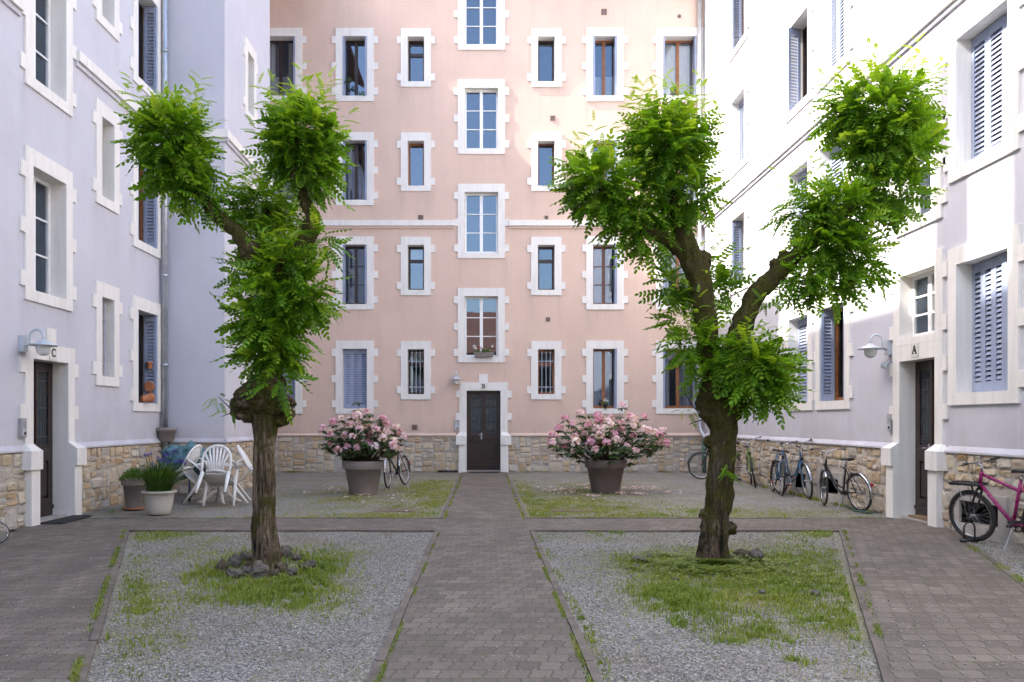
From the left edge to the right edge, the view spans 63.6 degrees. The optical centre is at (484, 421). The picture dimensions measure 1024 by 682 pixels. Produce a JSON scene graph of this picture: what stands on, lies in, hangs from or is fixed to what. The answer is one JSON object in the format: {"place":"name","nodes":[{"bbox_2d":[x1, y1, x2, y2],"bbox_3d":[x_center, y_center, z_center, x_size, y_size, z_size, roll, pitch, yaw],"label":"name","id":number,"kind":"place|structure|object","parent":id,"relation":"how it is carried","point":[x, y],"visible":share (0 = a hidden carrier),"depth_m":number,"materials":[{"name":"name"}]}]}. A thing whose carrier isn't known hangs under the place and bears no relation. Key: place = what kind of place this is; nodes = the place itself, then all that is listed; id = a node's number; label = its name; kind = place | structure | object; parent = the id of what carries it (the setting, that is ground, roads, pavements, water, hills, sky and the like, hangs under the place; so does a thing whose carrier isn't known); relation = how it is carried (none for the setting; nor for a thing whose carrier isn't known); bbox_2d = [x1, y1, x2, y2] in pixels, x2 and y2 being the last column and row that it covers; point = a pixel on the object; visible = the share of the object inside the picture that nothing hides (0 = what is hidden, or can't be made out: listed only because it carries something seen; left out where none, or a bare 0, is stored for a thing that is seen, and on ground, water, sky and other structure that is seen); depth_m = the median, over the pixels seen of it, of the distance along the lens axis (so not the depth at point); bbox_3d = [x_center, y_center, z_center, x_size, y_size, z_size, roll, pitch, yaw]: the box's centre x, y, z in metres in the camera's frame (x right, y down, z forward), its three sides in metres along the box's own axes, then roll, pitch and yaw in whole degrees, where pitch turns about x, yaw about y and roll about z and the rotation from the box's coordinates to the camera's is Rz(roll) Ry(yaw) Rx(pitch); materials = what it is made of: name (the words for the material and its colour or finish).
{"place":"outdoors","nodes":[
{"label":"outdoors","id":0,"kind":"place"},
{"bbox_2d":[270,0,705,472],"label":"apartment building","id":1,"kind":"structure","parent":0,"point":[470,116],"depth_m":23.64,"materials":[{"name":"paint"}]},
{"bbox_2d":[271,153,298,203],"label":"window","id":2,"kind":"structure","parent":1,"relation":"in","point":[281,191],"depth_m":24.06,"materials":[{"name":"white stone"}]},
{"bbox_2d":[270,28,305,100],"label":"window","id":3,"kind":"structure","parent":1,"relation":"in","point":[285,43],"depth_m":23.90,"materials":[{"name":"white stone"}]},
{"bbox_2d":[282,341,305,413],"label":"window","id":4,"kind":"structure","parent":1,"relation":"in","point":[297,387],"depth_m":23.61,"materials":[{"name":"white stone"}]},
{"bbox_2d":[336,454,351,471],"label":"cellar window","id":5,"kind":"structure","parent":1,"relation":"in","point":[339,468],"depth_m":23.59,"materials":[{"name":"concrete"}]},
{"bbox_2d":[332,341,377,413],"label":"window","id":6,"kind":"structure","parent":1,"relation":"in","point":[354,378],"depth_m":23.63,"materials":[{"name":"white stone"}]},
{"bbox_2d":[332,236,377,309],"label":"window","id":7,"kind":"structure","parent":1,"relation":"in","point":[358,289],"depth_m":23.62,"materials":[{"name":"white stone"}]},
{"bbox_2d":[332,28,377,100],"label":"window","id":8,"kind":"structure","parent":1,"relation":"in","point":[354,46],"depth_m":23.62,"materials":[{"name":"white stone"}]},
{"bbox_2d":[333,132,377,205],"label":"window","id":9,"kind":"structure","parent":1,"relation":"in","point":[360,188],"depth_m":23.63,"materials":[{"name":"white stone"}]},
{"bbox_2d":[397,341,434,399],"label":"window","id":10,"kind":"structure","parent":1,"relation":"in","point":[415,355],"depth_m":23.61,"materials":[{"name":"white stone"}]},
{"bbox_2d":[397,237,434,294],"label":"window","id":11,"kind":"structure","parent":1,"relation":"in","point":[415,251],"depth_m":23.61,"materials":[{"name":"white stone"}]},
{"bbox_2d":[397,132,434,190],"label":"window","id":12,"kind":"structure","parent":1,"relation":"in","point":[415,147],"depth_m":23.61,"materials":[{"name":"white stone"}]},
{"bbox_2d":[397,28,434,86],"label":"window","id":13,"kind":"structure","parent":1,"relation":"in","point":[415,43],"depth_m":23.61,"materials":[{"name":"white stone"}]},
{"bbox_2d":[454,288,508,361],"bbox_3d":[-0.081,-2.751,24.010,1.580,2.132,0.809,0,0,0],"label":"window","id":14,"kind":"structure","parent":1,"relation":"in","point":[481,311],"depth_m":23.81,"materials":[{"name":"white stone"}]},
{"bbox_2d":[474,352,493,356],"bbox_3d":[-0.009,-1.906,23.540,0.580,0.130,0.180,0,0,0],"label":"window box","id":15,"kind":"object","parent":14,"relation":"on","point":[482,354],"visible":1,"depth_m":23.46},
{"bbox_2d":[454,184,508,257],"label":"window","id":16,"kind":"structure","parent":1,"relation":"in","point":[481,222],"depth_m":23.81,"materials":[{"name":"white stone"}]},
{"bbox_2d":[454,79,508,153],"bbox_3d":[-0.081,-8.719,24.010,1.580,2.132,0.809,0,0,0],"label":"window","id":17,"kind":"structure","parent":1,"relation":"in","point":[481,118],"depth_m":23.81,"materials":[{"name":"white stone"}]},
{"bbox_2d":[454,0,508,49],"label":"window","id":18,"kind":"structure","parent":1,"relation":"in","point":[481,23],"depth_m":23.81,"materials":[{"name":"white stone"}]},
{"bbox_2d":[467,391,499,469],"bbox_3d":[-0.018,0.269,23.841,0.972,2.291,0.159,0,0,0],"label":"door","id":19,"kind":"structure","parent":1,"relation":"in","point":[483,407],"depth_m":23.85,"materials":[{"name":"brown paint"}]},
{"bbox_2d":[527,341,565,399],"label":"window","id":20,"kind":"structure","parent":1,"relation":"in","point":[546,356],"depth_m":23.61,"materials":[{"name":"white stone"}]},
{"bbox_2d":[527,237,565,294],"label":"window","id":21,"kind":"structure","parent":1,"relation":"in","point":[546,252],"depth_m":23.61,"materials":[{"name":"white stone"}]},
{"bbox_2d":[527,132,565,190],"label":"window","id":22,"kind":"structure","parent":1,"relation":"in","point":[542,145],"depth_m":23.61,"materials":[{"name":"white stone"}]},
{"bbox_2d":[527,28,565,86],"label":"window","id":23,"kind":"structure","parent":1,"relation":"in","point":[546,43],"depth_m":23.61,"materials":[{"name":"white stone"}]},
{"bbox_2d":[582,132,625,203],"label":"window","id":24,"kind":"structure","parent":1,"relation":"in","point":[616,134],"depth_m":23.61,"materials":[{"name":"white stone"}]},
{"bbox_2d":[582,341,627,413],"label":"window","id":25,"kind":"structure","parent":1,"relation":"in","point":[604,378],"depth_m":23.61,"materials":[{"name":"white stone"}]},
{"bbox_2d":[582,236,627,309],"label":"window","id":26,"kind":"structure","parent":1,"relation":"in","point":[604,284],"depth_m":23.62,"materials":[{"name":"white stone"}]},
{"bbox_2d":[582,28,627,100],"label":"window","id":27,"kind":"structure","parent":1,"relation":"in","point":[604,66],"depth_m":23.61,"materials":[{"name":"white stone"}]},
{"bbox_2d":[652,341,697,413],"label":"window","id":28,"kind":"structure","parent":1,"relation":"in","point":[668,400],"depth_m":23.89,"materials":[{"name":"white stone"}]},
{"bbox_2d":[652,236,703,309],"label":"window","id":29,"kind":"structure","parent":1,"relation":"in","point":[666,284],"depth_m":23.61,"materials":[{"name":"white stone"}]},
{"bbox_2d":[652,28,703,100],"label":"window","id":30,"kind":"structure","parent":1,"relation":"in","point":[676,48],"depth_m":23.80,"materials":[{"name":"white stone"}]},
{"bbox_2d":[0,472,1023,681],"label":"paving","id":31,"kind":"structure","parent":0,"point":[484,506],"depth_m":6.89,"materials":[{"name":"stone"}]},
{"bbox_2d":[40,515,92,523],"bbox_3d":[-6.075,1.432,12.040,0.310,0.024,0.960,0,0,0],"label":"doormat","id":32,"kind":"object","parent":31,"relation":"on","point":[67,519],"visible":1,"depth_m":11.92,"materials":[{"name":"rubber"}]},
{"bbox_2d":[0,472,1023,681],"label":"gravel ground","id":33,"kind":"structure","parent":0,"point":[692,490],"depth_m":7.06,"materials":[{"name":"gravel"}]},
{"bbox_2d":[121,478,145,509],"bbox_3d":[-5.779,1.190,13.613,0.414,0.520,0.414,0,0,0],"label":"flower pot","id":34,"kind":"object","parent":33,"relation":"on","point":[133,495],"visible":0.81,"depth_m":13.48,"materials":[{"name":"ceramic"}]},
{"bbox_2d":[118,467,143,481],"bbox_3d":[-5.771,0.879,13.615,0.519,0.273,0.530,0,0,0],"label":"herb plant","id":35,"kind":"object","parent":34,"relation":"on","point":[130,473],"visible":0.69,"depth_m":13.51,"materials":[{"name":"green plant"}]},
{"bbox_2d":[140,489,176,514],"bbox_3d":[-5.075,1.264,12.872,0.536,0.372,0.536,0,0,0],"label":"flower pot","id":36,"kind":"object","parent":33,"relation":"on","point":[159,503],"visible":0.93,"depth_m":12.70,"materials":[{"name":"ceramic"}]},
{"bbox_2d":[124,449,197,491],"bbox_3d":[-4.949,0.781,12.896,1.370,0.701,1.341,0,0,0],"label":"cornflower plant","id":37,"kind":"object","parent":36,"relation":"on","point":[157,478],"visible":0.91,"depth_m":12.72,"materials":[{"name":"green plant"}]},
{"bbox_2d":[179,459,199,501],"bbox_3d":[-5.380,1.069,15.050,0.360,0.767,0.766,0,0,-20],"label":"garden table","id":38,"kind":"object","parent":33,"relation":"on","point":[188,485],"visible":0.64,"depth_m":14.81,"materials":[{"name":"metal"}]},
{"bbox_2d":[157,440,215,479],"bbox_3d":[-5.521,0.726,15.302,1.154,0.742,0.976,0,0,0],"label":"tarpaulin","id":39,"kind":"object","parent":38,"relation":"on","point":[182,452],"visible":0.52,"depth_m":15.11,"materials":[{"name":"plastic"}]},
{"bbox_2d":[177,444,216,503],"bbox_3d":[-5.140,0.919,14.613,0.594,0.898,0.592,41,3,4],"label":"garden chair","id":40,"kind":"object","parent":33,"relation":"on","point":[190,458],"visible":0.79,"depth_m":14.59,"materials":[{"name":"white plastic"}]},
{"bbox_2d":[195,444,238,505],"bbox_3d":[-4.519,0.914,14.001,0.592,0.898,0.594,0,-29,-3],"label":"garden chair","id":41,"kind":"object","parent":33,"relation":"on","point":[222,478],"visible":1,"depth_m":13.93,"materials":[{"name":"plastic"}]},
{"bbox_2d":[194,462,244,504],"bbox_3d":[-4.700,1.101,14.660,0.860,0.702,0.860,0,0,0],"label":"garden table","id":42,"kind":"object","parent":33,"relation":"on","point":[219,491],"visible":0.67,"depth_m":14.59,"materials":[{"name":"plastic"}]},
{"bbox_2d":[215,559,228,572],"bbox_3d":[-2.543,1.402,8.019,0.134,0.136,0.128,0,0,-44],"label":"stone","id":43,"kind":"object","parent":33,"relation":"on","point":[222,564],"visible":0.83,"depth_m":7.97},
{"bbox_2d":[225,568,242,578],"bbox_3d":[-2.328,1.415,7.694,0.144,0.111,0.172,0,0,20],"label":"stone","id":44,"kind":"object","parent":33,"relation":"on","point":[232,572],"visible":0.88,"depth_m":7.65,"materials":[{"name":"stone"}]},
{"bbox_2d":[227,553,242,568],"bbox_3d":[-2.488,1.391,8.226,0.165,0.157,0.168,0,0,16],"label":"stone","id":45,"kind":"object","parent":33,"relation":"on","point":[235,560],"visible":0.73,"depth_m":8.17,"materials":[{"name":"stone"}]},
{"bbox_2d":[110,60,360,571],"bbox_3d":[-2.470,-0.959,8.259,2.464,5.193,1.519,0,0,0],"label":"locust tree","id":46,"kind":"object","parent":33,"relation":"on","point":[282,311],"visible":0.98,"depth_m":8.01,"materials":[{"name":"green plant"}]},
{"bbox_2d":[226,445,252,503],"bbox_3d":[-4.287,0.922,14.703,0.594,0.898,0.592,-43,7,-7],"label":"garden chair","id":47,"kind":"object","parent":33,"relation":"on","point":[245,459],"visible":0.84,"depth_m":14.59,"materials":[{"name":"white plastic"}]},
{"bbox_2d":[240,551,251,562],"bbox_3d":[-2.445,1.401,8.495,0.147,0.139,0.141,0,0,19],"label":"stone","id":48,"kind":"object","parent":33,"relation":"on","point":[244,555],"visible":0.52,"depth_m":8.44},
{"bbox_2d":[250,560,268,578],"bbox_3d":[-2.088,1.380,7.681,0.179,0.179,0.140,0,0,2],"label":"stone","id":49,"kind":"object","parent":33,"relation":"on","point":[260,569],"visible":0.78,"depth_m":7.65,"materials":[{"name":"stone"}]},
{"bbox_2d":[276,562,287,573],"bbox_3d":[-1.939,1.411,7.916,0.118,0.119,0.092,0,0,-2],"label":"stone","id":50,"kind":"object","parent":33,"relation":"on","point":[281,567],"visible":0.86,"depth_m":7.89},
{"bbox_2d":[281,545,292,557],"bbox_3d":[-2.140,1.402,8.876,0.164,0.136,0.124,0,0,-16],"label":"stone","id":51,"kind":"object","parent":33,"relation":"on","point":[287,550],"visible":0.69,"depth_m":8.84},
{"bbox_2d":[342,460,384,494],"bbox_3d":[-2.429,1.120,16.599,0.844,0.660,0.844,0,0,0],"label":"flower pot","id":52,"kind":"object","parent":33,"relation":"on","point":[363,477],"visible":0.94,"depth_m":16.31,"materials":[{"name":"concrete"}]},
{"bbox_2d":[317,402,407,460],"bbox_3d":[-2.418,0.263,16.615,1.766,1.329,1.477,0,0,0],"label":"rhododendron","id":53,"kind":"object","parent":52,"relation":"on","point":[359,450],"visible":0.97,"depth_m":16.31,"materials":[{"name":"pink plant"}]},
{"bbox_2d":[372,508,416,511],"bbox_3d":[-1.471,1.462,13.613,0.680,0.016,0.560,0,0,0],"label":"drain cover","id":54,"kind":"object","parent":33,"relation":"on","point":[386,510],"visible":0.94,"depth_m":13.47,"materials":[{"name":"metal"}]},
{"bbox_2d":[383,438,410,487],"bbox_3d":[-1.994,0.904,18.328,0.585,1.100,1.786,-5,-1,15],"label":"bicycle","id":55,"kind":"object","parent":33,"relation":"on","point":[398,472],"visible":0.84,"depth_m":18.40,"materials":[{"name":"metal"}]},
{"bbox_2d":[303,483,681,510],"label":"fallen petals","id":56,"kind":"object","parent":33,"relation":"on","point":[619,492],"visible":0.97,"depth_m":16.64,"materials":[{"name":"plant"}]},
{"bbox_2d":[67,471,1023,681],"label":"grass","id":57,"kind":"structure","parent":33,"relation":"on","point":[677,600],"depth_m":7.22,"materials":[{"name":"plant"}]},
{"bbox_2d":[584,459,626,492],"bbox_3d":[2.486,1.115,16.895,0.864,0.670,0.864,0,0,0],"label":"flower pot","id":58,"kind":"object","parent":33,"relation":"on","point":[604,478],"visible":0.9,"depth_m":16.60,"materials":[{"name":"concrete"}]},
{"bbox_2d":[547,401,670,466],"bbox_3d":[2.520,0.267,16.916,2.563,1.344,1.696,0,0,0],"label":"rhododendron","id":59,"kind":"object","parent":58,"relation":"on","point":[604,441],"visible":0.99,"depth_m":16.60,"materials":[{"name":"pink plant"}]},
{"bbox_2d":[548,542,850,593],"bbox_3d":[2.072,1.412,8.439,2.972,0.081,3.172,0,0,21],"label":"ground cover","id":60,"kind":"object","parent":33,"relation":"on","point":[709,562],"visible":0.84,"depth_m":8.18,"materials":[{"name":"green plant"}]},
{"bbox_2d":[687,442,741,480],"bbox_3d":[5.913,0.903,20.383,1.788,1.098,0.589,0,-3,32],"label":"bicycle","id":61,"kind":"object","parent":33,"relation":"on","point":[691,458],"visible":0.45,"depth_m":20.63,"materials":[{"name":"metal"}]},
{"bbox_2d":[543,32,953,565],"bbox_3d":[2.682,-1.094,8.618,4.194,5.543,1.616,0,0,0],"label":"locust tree","id":62,"kind":"object","parent":33,"relation":"on","point":[738,376],"visible":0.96,"depth_m":8.34,"materials":[{"name":"green plant"}]},
{"bbox_2d":[736,436,761,487],"bbox_3d":[5.957,0.906,18.460,0.591,1.095,1.718,-8,-2,13],"label":"bicycle","id":63,"kind":"object","parent":33,"relation":"on","point":[750,468],"visible":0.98,"depth_m":18.16,"materials":[{"name":"metal"}]},
{"bbox_2d":[748,547,763,560],"bbox_3d":[2.841,1.393,8.631,0.158,0.154,0.191,0,0,-28],"label":"stone","id":64,"kind":"object","parent":33,"relation":"on","point":[755,552],"visible":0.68,"depth_m":8.58,"materials":[{"name":"stone"}]},
{"bbox_2d":[766,439,797,495],"bbox_3d":[5.865,0.902,16.495,0.577,1.095,1.630,0,0,-8],"label":"bicycle","id":65,"kind":"object","parent":33,"relation":"on","point":[782,464],"visible":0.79,"depth_m":16.18,"materials":[{"name":"metal"}]},
{"bbox_2d":[770,438,812,498],"bbox_3d":[5.988,0.897,15.978,0.583,1.105,1.754,-4,1,-8],"label":"bicycle","id":66,"kind":"object","parent":33,"relation":"on","point":[801,464],"visible":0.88,"depth_m":15.75,"materials":[{"name":"metal"}]},
{"bbox_2d":[811,448,873,510],"bbox_3d":[5.870,0.938,13.681,0.531,1.039,1.638,-7,1,-11],"label":"bicycle","id":67,"kind":"object","parent":33,"relation":"on","point":[826,471],"visible":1,"depth_m":13.51,"materials":[{"name":"metal"}]},
{"bbox_2d":[947,456,1023,550],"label":"bicycle","id":68,"kind":"object","parent":33,"relation":"on","point":[1011,521],"visible":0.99,"depth_m":9.73,"materials":[{"name":"metal"}]},
{"bbox_2d":[960,521,978,542],"bbox_3d":[5.800,1.321,9.860,0.230,0.250,0.044,0,0,-12],"label":"bike lock","id":69,"kind":"object","parent":68,"relation":"attached to","point":[964,540],"visible":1,"depth_m":9.85,"materials":[{"name":"black metal"}]},
{"label":"ground","id":70,"kind":"structure","parent":0,"visible":0},
{"bbox_2d":[0,0,272,532],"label":"apartment building","id":71,"kind":"structure","parent":70,"relation":"on","point":[107,276],"depth_m":13.83,"materials":[{"name":"paint"}]},
{"bbox_2d":[18,418,26,436],"bbox_3d":[-6.319,0.090,11.300,0.062,0.260,0.124,0,0,0],"label":"intercom","id":72,"kind":"object","parent":71,"relation":"attached to","point":[22,427],"visible":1,"depth_m":11.26,"materials":[{"name":"metal"}]},
{"bbox_2d":[18,328,58,355],"bbox_3d":[-6.098,-1.086,11.300,0.505,0.382,0.390,0,0,0],"label":"wall lamp","id":73,"kind":"object","parent":71,"relation":"attached to","point":[43,345],"visible":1,"depth_m":11.24,"materials":[{"name":"metal"}]},
{"bbox_2d":[34,361,53,516],"bbox_3d":[-6.551,0.269,12.045,0.159,2.291,0.964,0,0,0],"label":"door","id":74,"kind":"structure","parent":71,"relation":"in","point":[43,372],"depth_m":12.33,"materials":[{"name":"brown paint"}]},
{"bbox_2d":[19,144,76,311],"bbox_3d":[-6.741,-2.751,12.020,0.849,2.132,1.530,0,0,0],"label":"window","id":75,"kind":"structure","parent":71,"relation":"in","point":[49,194],"depth_m":12.47,"materials":[{"name":"white stone"}]},
{"bbox_2d":[19,0,76,116],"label":"window","id":76,"kind":"structure","parent":71,"relation":"in","point":[48,54],"depth_m":12.47,"materials":[{"name":"white stone"}]},
{"bbox_2d":[49,347,56,360],"bbox_3d":[-6.304,-0.995,12.065,0.019,0.200,0.200,0,0,0],"label":"door plaque","id":77,"kind":"object","parent":71,"relation":"attached to","point":[53,354],"depth_m":12.07,"materials":[{"name":"ceramic"}]},
{"bbox_2d":[91,280,122,386],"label":"window","id":78,"kind":"structure","parent":71,"relation":"in","point":[107,304],"depth_m":14.09,"materials":[{"name":"white stone"}]},
{"bbox_2d":[91,97,122,214],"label":"window","id":79,"kind":"structure","parent":71,"relation":"in","point":[105,183],"depth_m":14.09,"materials":[{"name":"white stone"}]},
{"bbox_2d":[91,0,122,41],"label":"window","id":80,"kind":"structure","parent":71,"relation":"in","point":[107,12],"depth_m":14.09,"materials":[{"name":"white stone"}]},
{"bbox_2d":[129,295,161,411],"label":"window","id":81,"kind":"structure","parent":71,"relation":"in","point":[146,315],"depth_m":15.92,"materials":[{"name":"white stone"}]},
{"bbox_2d":[129,129,161,259],"bbox_3d":[-6.493,-4.217,15.477,0.354,2.096,1.455,0,0,0],"label":"window","id":82,"kind":"structure","parent":71,"relation":"in","point":[145,228],"depth_m":15.92,"materials":[{"name":"white stone"}]},
{"bbox_2d":[129,0,161,97],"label":"window","id":83,"kind":"structure","parent":71,"relation":"in","point":[145,22],"depth_m":15.93,"materials":[{"name":"white stone"}]},
{"bbox_2d":[140,393,154,401],"bbox_3d":[-6.276,-0.429,15.344,0.180,0.180,0.220,0,10,30],"label":"sill pot","id":84,"kind":"object","parent":71,"relation":"on","point":[148,397],"visible":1,"depth_m":15.31,"materials":[{"name":"ceramic"}]},
{"bbox_2d":[156,427,176,440],"bbox_3d":[-6.210,0.255,16.110,0.403,0.270,0.403,0,0,0],"label":"wall pot","id":85,"kind":"object","parent":71,"relation":"attached to","point":[165,433],"depth_m":15.97,"materials":[{"name":"stone"}]},
{"bbox_2d":[243,36,257,127],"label":"window","id":86,"kind":"structure","parent":71,"relation":"in","point":[250,56],"depth_m":18.28,"materials":[{"name":"white stone"}]},
{"bbox_2d":[0,472,1023,681],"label":"kerb","id":87,"kind":"structure","parent":70,"relation":"on","point":[875,641],"depth_m":7.21,"materials":[{"name":"concrete"}]},
{"bbox_2d":[702,0,1023,546],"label":"apartment building","id":88,"kind":"structure","parent":70,"relation":"on","point":[950,398],"depth_m":12.43,"materials":[{"name":"paint"}]},
{"bbox_2d":[727,199,749,295],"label":"window","id":89,"kind":"structure","parent":88,"relation":"in","point":[737,227],"depth_m":20.84,"materials":[{"name":"white stone"}]},
{"bbox_2d":[727,74,749,178],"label":"window","id":90,"kind":"structure","parent":88,"relation":"in","point":[739,117],"depth_m":20.86,"materials":[{"name":"white stone"}]},
{"bbox_2d":[727,0,749,62],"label":"window","id":91,"kind":"structure","parent":88,"relation":"in","point":[738,23],"depth_m":20.85,"materials":[{"name":"white stone"}]},
{"bbox_2d":[783,305,813,410],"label":"window","id":92,"kind":"structure","parent":88,"relation":"in","point":[801,330],"depth_m":16.68,"materials":[{"name":"white stone"}]},
{"bbox_2d":[783,144,813,250],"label":"window","id":93,"kind":"structure","parent":88,"relation":"in","point":[801,160],"depth_m":16.85,"materials":[{"name":"white stone"}]},
{"bbox_2d":[783,0,813,123],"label":"window","id":94,"kind":"structure","parent":88,"relation":"in","point":[798,41],"depth_m":16.87,"materials":[{"name":"white stone"}]},
{"bbox_2d":[791,466,810,495],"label":"cellar window","id":95,"kind":"structure","parent":88,"relation":"in","point":[793,468],"depth_m":16.38,"materials":[{"name":"stone"}]},
{"bbox_2d":[816,470,843,503],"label":"cellar window","id":96,"kind":"structure","parent":88,"relation":"in","point":[839,477],"depth_m":14.78,"materials":[{"name":"stone"}]},
{"bbox_2d":[814,295,853,409],"bbox_3d":[6.706,-1.263,14.837,0.899,2.096,1.615,0,0,0],"label":"window","id":97,"kind":"structure","parent":88,"relation":"in","point":[833,352],"depth_m":15.34,"materials":[{"name":"white stone"}]},
{"bbox_2d":[814,133,853,247],"bbox_3d":[6.706,-4.247,14.837,0.899,2.096,1.615,0,0,0],"label":"window","id":98,"kind":"structure","parent":88,"relation":"in","point":[834,164],"depth_m":15.40,"materials":[{"name":"white stone"}]},
{"bbox_2d":[814,0,853,93],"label":"window","id":99,"kind":"structure","parent":88,"relation":"in","point":[833,39],"depth_m":15.40,"materials":[{"name":"white stone"}]},
{"bbox_2d":[857,334,891,357],"bbox_3d":[6.037,-1.166,12.770,0.505,0.382,0.390,0,0,0],"label":"wall lamp","id":100,"kind":"object","parent":88,"relation":"attached to","point":[870,349],"visible":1,"depth_m":12.72,"materials":[{"name":"metal"}]},
{"bbox_2d":[887,414,892,430],"bbox_3d":[6.259,0.020,12.720,0.062,0.260,0.124,0,0,0],"label":"intercom","id":101,"kind":"object","parent":88,"relation":"attached to","point":[889,423],"visible":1,"depth_m":12.69,"materials":[{"name":"metal"}]},
{"bbox_2d":[911,342,918,356],"bbox_3d":[6.245,-1.035,11.965,0.019,0.200,0.200,0,0,0],"label":"door plaque","id":102,"kind":"object","parent":88,"relation":"attached to","point":[914,349],"depth_m":11.93,"materials":[{"name":"ceramic"}]},
{"bbox_2d":[889,247,947,346],"bbox_3d":[6.655,-1.755,11.952,0.799,1.250,1.575,0,0,0],"label":"window","id":103,"kind":"structure","parent":88,"relation":"in","point":[919,315],"depth_m":12.28,"materials":[{"name":"white stone"}]},
{"bbox_2d":[891,94,947,237],"bbox_3d":[6.675,-3.640,11.945,0.839,1.690,1.510,0,0,0],"label":"window","id":104,"kind":"structure","parent":88,"relation":"in","point":[936,180],"depth_m":11.46,"materials":[{"name":"white stone"}]},
{"bbox_2d":[914,360,933,515],"bbox_3d":[6.491,0.262,11.945,0.159,2.306,0.964,0,0,0],"label":"door","id":105,"kind":"structure","parent":88,"relation":"in","point":[924,370],"depth_m":12.23,"materials":[{"name":"brown paint"}]},
{"bbox_2d":[952,490,1008,543],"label":"cellar window","id":106,"kind":"structure","parent":88,"relation":"in","point":[1001,535],"depth_m":10.35,"materials":[{"name":"concrete"}]},
{"bbox_2d":[943,0,1023,183],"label":"window","id":107,"kind":"structure","parent":88,"relation":"in","point":[984,54],"depth_m":10.65,"materials":[{"name":"white stone"}]},
{"bbox_2d":[948,224,1023,404],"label":"window","id":108,"kind":"structure","parent":88,"relation":"in","point":[986,314],"depth_m":10.57,"materials":[{"name":"white stone"}]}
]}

